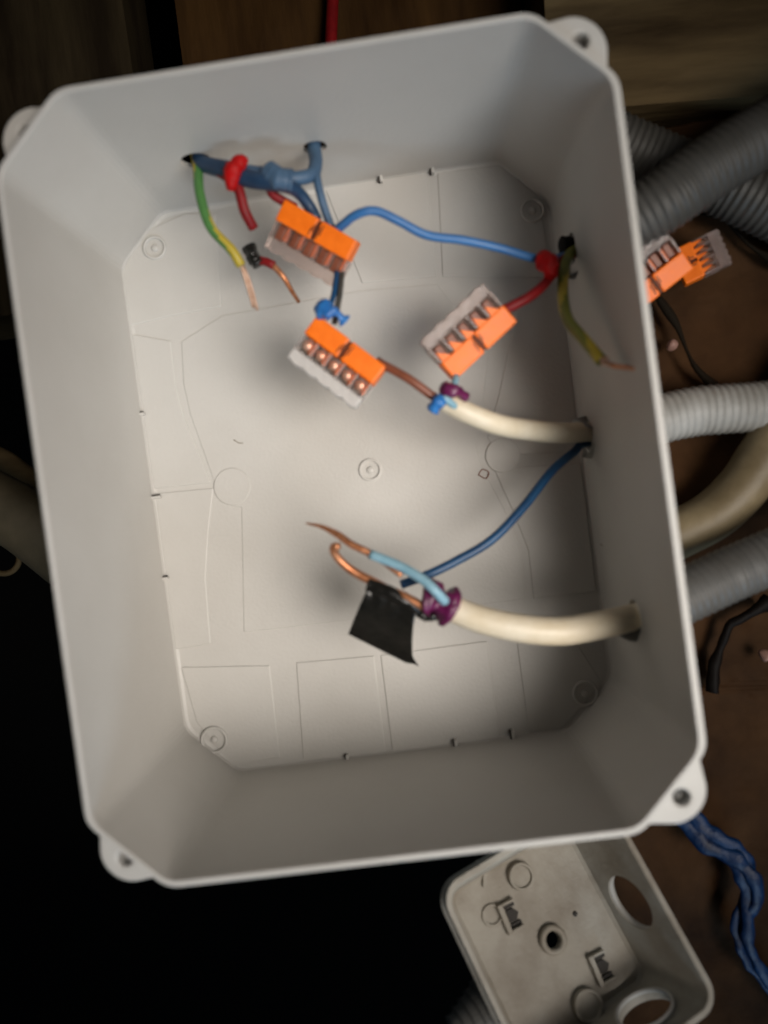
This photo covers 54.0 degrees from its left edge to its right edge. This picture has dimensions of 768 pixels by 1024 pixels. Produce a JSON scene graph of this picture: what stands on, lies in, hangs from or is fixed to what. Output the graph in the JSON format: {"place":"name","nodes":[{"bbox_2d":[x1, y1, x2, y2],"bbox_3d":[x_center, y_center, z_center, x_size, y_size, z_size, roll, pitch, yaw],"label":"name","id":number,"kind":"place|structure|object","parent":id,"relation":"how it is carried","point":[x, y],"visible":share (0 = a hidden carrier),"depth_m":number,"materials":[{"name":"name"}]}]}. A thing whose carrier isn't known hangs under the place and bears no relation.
{"place":"outdoors","nodes":[
{"label":"outdoors","id":0,"kind":"place"},
{"bbox_2d":[0,0,557,1023],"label":"pit floor","id":1,"kind":"structure","parent":0,"point":[86,936],"depth_m":0.95,"materials":[{"name":"black soil"}]},
{"bbox_2d":[614,119,767,1023],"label":"ground","id":2,"kind":"structure","parent":0,"point":[722,315],"depth_m":0.32,"materials":[{"name":"brown wood"}]},
{"bbox_2d":[0,470,51,584],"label":"pipe","id":3,"kind":"object","parent":2,"relation":"on","point":[22,536],"visible":0.3,"depth_m":0.36,"materials":[{"name":"beige plastic"}]},
{"bbox_2d":[0,557,21,575],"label":"wire loop","id":4,"kind":"object","parent":3,"relation":"hanging from","point":[15,567],"visible":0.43,"depth_m":0.41,"materials":[{"name":"beige plastic"}]},
{"bbox_2d":[0,0,154,340],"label":"wooden plank","id":5,"kind":"object","parent":2,"relation":"on","point":[48,48],"visible":0.26,"depth_m":0.36,"materials":[{"name":"brown wood"}]},
{"bbox_2d":[175,0,521,156],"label":"wooden plank","id":6,"kind":"object","parent":2,"relation":"on","point":[212,31],"visible":0.16,"depth_m":0.35,"materials":[{"name":"brown wood"}]},
{"bbox_2d":[325,0,338,44],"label":"red wire","id":7,"kind":"object","parent":6,"relation":"on","point":[331,26],"visible":0.59,"depth_m":0.34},
{"bbox_2d":[0,13,705,886],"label":"junction box","id":8,"kind":"object","parent":2,"relation":"on","point":[242,703],"visible":0.98,"depth_m":0.30,"materials":[{"name":"grey plastic"}]},
{"bbox_2d":[190,154,258,310],"bbox_3d":[-0.061,-0.105,0.275,0.008,0.015,0.067,-22,90,3],"label":"earth wire","id":9,"kind":"object","parent":8,"relation":"in","point":[223,241],"visible":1,"depth_m":0.27,"materials":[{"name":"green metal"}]},
{"bbox_2d":[216,154,257,230],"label":"red wire","id":10,"kind":"object","parent":8,"relation":"in","point":[235,166],"visible":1,"depth_m":0.26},
{"bbox_2d":[191,153,321,219],"bbox_3d":[-0.048,-0.120,0.270,0.057,0.019,0.012,31,92,2],"label":"blue wire","id":11,"kind":"object","parent":8,"relation":"in","point":[248,178],"visible":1,"depth_m":0.27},
{"bbox_2d":[261,161,293,191],"bbox_3d":[-0.037,-0.117,0.262,0.012,0.008,0.011,-8,91,2],"label":"blue tape","id":12,"kind":"object","parent":11,"relation":"attached to","point":[276,176],"visible":1,"depth_m":0.26,"materials":[{"name":"plastic"}]},
{"bbox_2d":[242,242,300,302],"bbox_3d":[-0.042,-0.090,0.283,0.028,0.010,0.008,43,92,1],"label":"red wire","id":13,"kind":"object","parent":8,"relation":"in","point":[255,259],"visible":1,"depth_m":0.28,"materials":[{"name":"orange metal"}]},
{"bbox_2d":[222,141,322,185],"bbox_3d":[-0.041,-0.128,0.273,0.037,0.018,0.026,-8,91,2],"label":"blue wire","id":14,"kind":"object","parent":8,"relation":"in","point":[304,177],"visible":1,"depth_m":0.27,"materials":[{"name":"plastic"}]},
{"bbox_2d":[266,191,297,205],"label":"red wire","id":15,"kind":"object","parent":8,"relation":"in","point":[277,197],"visible":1,"depth_m":0.27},
{"bbox_2d":[264,200,360,285],"bbox_3d":[-0.026,-0.097,0.275,0.030,0.010,0.018,30,106,2],"label":"wire connector","id":16,"kind":"object","parent":8,"relation":"in","point":[304,240],"visible":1,"depth_m":0.27,"materials":[{"name":"orange plastic"}]},
{"bbox_2d":[313,170,334,226],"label":"blue wire","id":17,"kind":"object","parent":16,"relation":"attached to","point":[323,204],"visible":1,"depth_m":0.27,"materials":[{"name":"plastic"}]},
{"bbox_2d":[313,270,349,326],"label":"link wire","id":18,"kind":"object","parent":16,"relation":"attached to","point":[326,309],"visible":1,"depth_m":0.26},
{"bbox_2d":[287,317,385,409],"bbox_3d":[-0.017,-0.052,0.267,0.030,0.010,0.018,37,92,1],"label":"wire connector","id":19,"kind":"object","parent":8,"relation":"in","point":[328,371],"visible":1,"depth_m":0.26,"materials":[{"name":"orange plastic"}]},
{"bbox_2d":[334,206,564,262],"bbox_3d":[0.031,-0.099,0.275,0.100,0.030,0.012,4,91,2],"label":"blue wire","id":20,"kind":"object","parent":8,"relation":"in","point":[345,222],"visible":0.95,"depth_m":0.27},
{"bbox_2d":[306,522,640,665],"bbox_3d":[0.034,0.039,0.264,0.134,0.026,0.045,12,91,2],"label":"cable","id":21,"kind":"object","parent":8,"relation":"in","point":[384,618],"visible":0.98,"depth_m":0.26,"materials":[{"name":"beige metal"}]},
{"bbox_2d":[377,357,591,442],"bbox_3d":[0.044,-0.037,0.283,0.097,0.048,0.018,11,91,2],"label":"cable","id":22,"kind":"object","parent":8,"relation":"in","point":[451,399],"visible":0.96,"depth_m":0.27,"materials":[{"name":"white plastic"}]},
{"bbox_2d":[451,374,458,384],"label":"wire","id":23,"kind":"object","parent":22,"relation":"attached to","point":[455,378],"visible":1,"depth_m":0.27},
{"bbox_2d":[399,442,590,588],"bbox_3d":[0.049,-0.001,0.289,0.101,0.035,0.010,-37,89,2],"label":"blue wire","id":24,"kind":"object","parent":8,"relation":"in","point":[518,512],"visible":0.92,"depth_m":0.28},
{"bbox_2d":[498,249,575,311],"bbox_3d":[0.059,-0.088,0.277,0.050,0.026,0.012,-42,89,2],"label":"red wire","id":25,"kind":"object","parent":8,"relation":"in","point":[547,263],"visible":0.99,"depth_m":0.27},
{"bbox_2d":[419,284,516,379],"bbox_3d":[0.030,-0.064,0.269,0.030,0.010,0.019,-43,99,2],"label":"wire connector","id":26,"kind":"object","parent":25,"relation":"attached to","point":[477,322],"visible":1,"depth_m":0.27,"materials":[{"name":"orange plastic"}]},
{"bbox_2d":[558,235,574,252],"bbox_3d":[0.070,-0.101,0.286,0.008,0.007,0.008,-8,91,2],"label":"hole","id":27,"kind":"object","parent":8,"relation":"in","point":[565,243],"visible":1,"depth_m":0.28,"materials":[{"name":"black"}]},
{"bbox_2d":[557,245,634,370],"bbox_3d":[0.071,-0.074,0.261,0.019,0.056,0.060,0,91,2],"label":"earth wire","id":28,"kind":"object","parent":8,"relation":"hanging from","point":[588,345],"visible":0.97,"depth_m":0.26,"materials":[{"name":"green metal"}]},
{"bbox_2d":[440,836,713,1023],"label":"box","id":29,"kind":"object","parent":2,"relation":"on","point":[608,958],"visible":0.97,"depth_m":0.29,"materials":[{"name":"grey plastic"}]},
{"bbox_2d":[520,0,767,127],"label":"timber beam","id":30,"kind":"structure","parent":2,"relation":"on","point":[671,63],"depth_m":0.31,"materials":[{"name":"brown wood"}]},
{"bbox_2d":[559,94,767,278],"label":"conduit","id":31,"kind":"object","parent":2,"relation":"on","point":[692,179],"visible":0.73,"depth_m":0.27,"materials":[{"name":"grey plastic"}]},
{"bbox_2d":[642,234,692,302],"bbox_3d":[0.098,-0.089,0.282,0.028,0.010,0.019,-38,97,10],"label":"wire connector","id":32,"kind":"object","parent":2,"relation":"on","point":[667,264],"visible":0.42,"depth_m":0.28,"materials":[{"name":"orange plastic"}]},
{"bbox_2d":[572,380,767,458],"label":"conduit","id":33,"kind":"object","parent":2,"relation":"on","point":[716,409],"visible":0.59,"depth_m":0.29,"materials":[{"name":"grey plastic"}]},
{"bbox_2d":[665,339,677,349],"bbox_3d":[0.117,-0.068,0.308,0.004,0.005,0.005,-8,91,2],"label":"stone chip","id":34,"kind":"object","parent":2,"relation":"on","point":[671,344],"visible":1,"depth_m":0.31,"materials":[{"name":"brown"}]},
{"bbox_2d":[600,423,767,559],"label":"pipe","id":35,"kind":"object","parent":2,"relation":"on","point":[730,498],"visible":0.59,"depth_m":0.29,"materials":[{"name":"beige plastic"}]},
{"bbox_2d":[655,295,719,385],"bbox_3d":[0.124,-0.067,0.307,0.006,0.005,0.048,-33,90,2],"label":"thin cable","id":36,"kind":"object","parent":2,"relation":"on","point":[666,309],"visible":0.97,"depth_m":0.31,"materials":[{"name":"black"}]},
{"bbox_2d":[619,528,767,641],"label":"conduit","id":37,"kind":"object","parent":2,"relation":"on","point":[723,577],"visible":0.73,"depth_m":0.27,"materials":[{"name":"grey plastic"}]},
{"bbox_2d":[624,111,767,242],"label":"conduit","id":38,"kind":"object","parent":2,"relation":"on","point":[743,207],"visible":0.45,"depth_m":0.29,"materials":[{"name":"grey plastic"}]},
{"bbox_2d":[678,229,731,286],"bbox_3d":[0.126,-0.101,0.300,0.019,0.010,0.015,-24,90,20],"label":"wire connector","id":39,"kind":"object","parent":2,"relation":"on","point":[706,255],"visible":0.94,"depth_m":0.30,"materials":[{"name":"orange plastic"}]},
{"bbox_2d":[675,811,767,993],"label":"plastic cord","id":40,"kind":"object","parent":2,"relation":"on","point":[704,836],"visible":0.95,"depth_m":0.30,"materials":[{"name":"blue plastic"}]},
{"bbox_2d":[705,594,767,693],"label":"cord scrap","id":41,"kind":"object","parent":2,"relation":"on","point":[758,607],"visible":1,"depth_m":0.31,"materials":[{"name":"black rubber"}]},
{"bbox_2d":[758,649,767,662],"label":"stone chip","id":42,"kind":"object","parent":2,"relation":"on","point":[763,654],"visible":1,"depth_m":0.31,"materials":[{"name":"brown"}]},
{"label":"cable","id":43,"kind":"object","parent":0,"visible":0},
{"bbox_2d":[0,447,37,489],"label":"cable","id":44,"kind":"object","parent":43,"relation":"on","point":[15,466],"visible":0.18,"depth_m":0.41,"materials":[{"name":"beige plastic"}]}
]}

